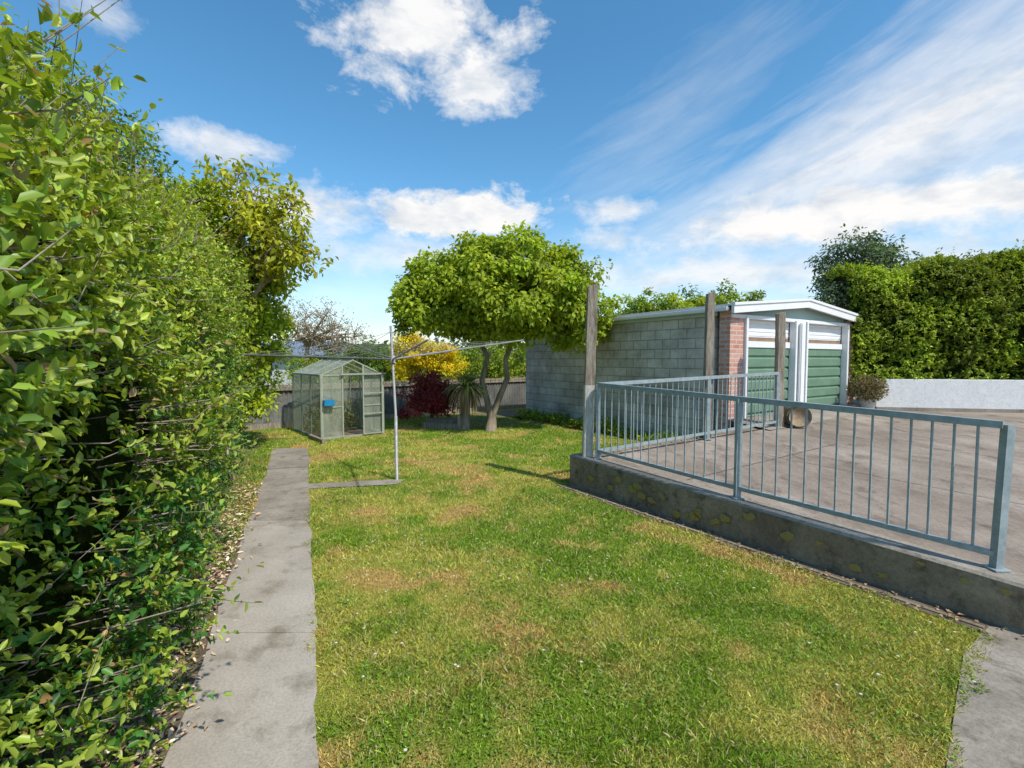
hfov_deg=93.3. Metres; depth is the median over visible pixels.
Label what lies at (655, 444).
side wall
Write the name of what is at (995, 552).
steel railing
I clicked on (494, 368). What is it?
background shrub
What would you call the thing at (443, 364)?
yellow forsythia bush
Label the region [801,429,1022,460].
driveway joint
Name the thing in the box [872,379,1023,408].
white block wall
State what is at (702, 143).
sky
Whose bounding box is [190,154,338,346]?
magnolia tree
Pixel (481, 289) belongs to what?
maple tree
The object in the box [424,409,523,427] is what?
back garden bed
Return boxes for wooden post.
[582,283,597,456]
[702,291,714,437]
[773,311,785,426]
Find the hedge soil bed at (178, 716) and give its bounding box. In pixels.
[22,444,258,767]
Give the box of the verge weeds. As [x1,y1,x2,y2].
[60,453,270,767]
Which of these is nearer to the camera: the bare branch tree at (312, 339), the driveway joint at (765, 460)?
the driveway joint at (765, 460)
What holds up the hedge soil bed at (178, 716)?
on the lawn at (321, 707)
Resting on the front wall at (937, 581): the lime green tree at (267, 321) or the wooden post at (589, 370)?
the wooden post at (589, 370)
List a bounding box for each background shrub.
[271,350,365,387]
[300,335,381,382]
[336,340,401,384]
[442,341,515,381]
[497,344,525,379]
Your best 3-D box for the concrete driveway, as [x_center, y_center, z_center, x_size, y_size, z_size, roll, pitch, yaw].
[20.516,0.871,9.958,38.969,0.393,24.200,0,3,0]
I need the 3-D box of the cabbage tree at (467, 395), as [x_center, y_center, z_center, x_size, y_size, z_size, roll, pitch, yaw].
[-1.065,0.360,11.627,1.374,1.503,1.406,1,3,18]
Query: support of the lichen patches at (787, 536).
attached to the front wall at (937, 581)
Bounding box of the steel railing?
[593,372,1015,571]
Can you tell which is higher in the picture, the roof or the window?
the roof
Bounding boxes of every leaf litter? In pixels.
[46,483,262,767]
[557,485,1023,638]
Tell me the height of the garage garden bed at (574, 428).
0.001 m
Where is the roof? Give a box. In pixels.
[261,341,357,355]
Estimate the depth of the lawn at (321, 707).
2.92 m
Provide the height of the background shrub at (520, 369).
3.253 m
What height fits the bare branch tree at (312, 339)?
4.173 m
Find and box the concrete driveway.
[600,393,1023,573]
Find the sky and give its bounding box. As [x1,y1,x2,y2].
[0,0,1023,349]
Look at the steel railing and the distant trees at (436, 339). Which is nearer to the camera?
the steel railing
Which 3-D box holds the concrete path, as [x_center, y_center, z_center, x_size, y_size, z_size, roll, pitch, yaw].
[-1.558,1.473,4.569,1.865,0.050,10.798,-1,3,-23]
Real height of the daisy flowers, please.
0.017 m
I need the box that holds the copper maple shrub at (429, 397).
[393,369,458,420]
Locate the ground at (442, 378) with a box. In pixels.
[375,364,520,384]
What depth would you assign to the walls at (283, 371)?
27.52 m
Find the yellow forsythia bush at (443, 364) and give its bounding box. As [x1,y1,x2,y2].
[382,328,470,380]
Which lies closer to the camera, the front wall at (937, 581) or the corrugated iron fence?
the front wall at (937, 581)
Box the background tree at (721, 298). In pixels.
[663,278,765,307]
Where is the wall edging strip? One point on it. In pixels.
(954, 613)
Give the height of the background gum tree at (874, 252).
6.927 m
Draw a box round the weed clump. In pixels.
[640,428,679,440]
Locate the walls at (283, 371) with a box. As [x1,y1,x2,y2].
[262,357,343,387]
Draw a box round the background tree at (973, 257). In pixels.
[955,249,992,266]
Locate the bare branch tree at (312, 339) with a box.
[274,296,378,372]
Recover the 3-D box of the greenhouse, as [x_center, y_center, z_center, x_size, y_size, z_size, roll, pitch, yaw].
[-3.988,0.292,11.085,1.575,1.715,2.485,-2,4,-40]
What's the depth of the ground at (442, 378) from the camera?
40.96 m
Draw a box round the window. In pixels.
[252,357,271,373]
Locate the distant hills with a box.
[350,344,515,351]
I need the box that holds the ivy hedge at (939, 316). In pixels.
[823,239,1023,391]
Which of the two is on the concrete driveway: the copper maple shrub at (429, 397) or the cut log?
the cut log
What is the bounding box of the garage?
[526,298,875,435]
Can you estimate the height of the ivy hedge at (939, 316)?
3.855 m
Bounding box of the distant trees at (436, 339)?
[254,335,525,380]
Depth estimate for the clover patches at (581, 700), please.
2.78 m
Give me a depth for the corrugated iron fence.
13.26 m
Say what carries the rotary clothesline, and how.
on the lawn at (321, 707)
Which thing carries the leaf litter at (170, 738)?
on the hedge soil bed at (178, 716)
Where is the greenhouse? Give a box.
[292,359,385,443]
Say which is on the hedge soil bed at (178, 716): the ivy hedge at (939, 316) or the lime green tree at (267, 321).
the lime green tree at (267, 321)
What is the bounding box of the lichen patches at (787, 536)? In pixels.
[586,475,1012,595]
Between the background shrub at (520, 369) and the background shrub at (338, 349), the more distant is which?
the background shrub at (338, 349)
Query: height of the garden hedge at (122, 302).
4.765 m
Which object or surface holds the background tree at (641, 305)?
on the ground at (442, 378)
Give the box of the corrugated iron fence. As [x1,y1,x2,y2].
[240,377,525,430]
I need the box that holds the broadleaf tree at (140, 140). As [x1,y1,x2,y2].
[4,14,205,224]
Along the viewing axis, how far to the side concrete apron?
2.34 m
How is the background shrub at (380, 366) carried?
on the ground at (442, 378)
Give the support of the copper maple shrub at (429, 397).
on the back garden bed at (507, 413)
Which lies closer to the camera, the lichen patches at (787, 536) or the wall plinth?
the lichen patches at (787, 536)
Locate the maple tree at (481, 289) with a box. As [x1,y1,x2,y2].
[385,220,623,431]
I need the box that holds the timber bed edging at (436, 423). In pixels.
[422,415,460,430]
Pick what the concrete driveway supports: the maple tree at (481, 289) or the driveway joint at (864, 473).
the driveway joint at (864, 473)
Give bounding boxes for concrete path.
[161,448,404,767]
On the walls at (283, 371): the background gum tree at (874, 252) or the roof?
the roof
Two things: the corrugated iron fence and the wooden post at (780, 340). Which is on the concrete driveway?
the wooden post at (780, 340)
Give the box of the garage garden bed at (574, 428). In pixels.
[514,416,651,441]
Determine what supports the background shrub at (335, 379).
on the ground at (442, 378)
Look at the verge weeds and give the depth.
4.95 m
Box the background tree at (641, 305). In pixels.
[604,287,695,316]
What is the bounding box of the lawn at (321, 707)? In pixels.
[229,407,980,767]
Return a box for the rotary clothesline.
[229,326,522,479]
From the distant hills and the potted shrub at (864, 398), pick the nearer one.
the potted shrub at (864, 398)
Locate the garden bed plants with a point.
(545, 417)
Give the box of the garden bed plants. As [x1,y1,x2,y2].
[512,407,681,439]
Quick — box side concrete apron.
[947,626,1023,767]
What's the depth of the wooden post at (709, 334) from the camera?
7.55 m
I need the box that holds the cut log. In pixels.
[784,406,811,427]
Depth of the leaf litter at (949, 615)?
3.78 m
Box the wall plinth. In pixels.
[875,407,1023,412]
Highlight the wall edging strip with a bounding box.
[557,484,1002,631]
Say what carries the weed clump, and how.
on the lawn at (321, 707)
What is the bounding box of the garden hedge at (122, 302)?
[0,0,274,767]
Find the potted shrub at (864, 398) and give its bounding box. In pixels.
[846,374,888,408]
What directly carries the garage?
on the lawn at (321, 707)
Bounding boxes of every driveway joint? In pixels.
[687,444,832,479]
[697,441,1020,503]
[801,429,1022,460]
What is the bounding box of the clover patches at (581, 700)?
[306,467,992,767]
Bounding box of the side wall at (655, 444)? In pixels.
[593,427,754,455]
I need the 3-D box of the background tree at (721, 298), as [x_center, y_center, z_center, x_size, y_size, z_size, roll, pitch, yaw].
[8.569,-1.842,20.362,5.014,5.030,3.595,0,3,0]
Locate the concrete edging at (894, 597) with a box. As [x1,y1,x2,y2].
[557,484,984,628]
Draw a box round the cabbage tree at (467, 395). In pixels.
[442,368,492,430]
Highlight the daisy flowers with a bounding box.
[211,442,975,750]
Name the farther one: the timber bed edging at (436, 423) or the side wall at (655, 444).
the timber bed edging at (436, 423)
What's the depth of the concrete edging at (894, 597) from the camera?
3.81 m
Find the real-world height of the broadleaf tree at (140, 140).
5.719 m
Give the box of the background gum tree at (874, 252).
[804,223,922,309]
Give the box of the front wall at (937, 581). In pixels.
[570,453,1023,632]
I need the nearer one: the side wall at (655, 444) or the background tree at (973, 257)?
the side wall at (655, 444)
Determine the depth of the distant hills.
397.94 m

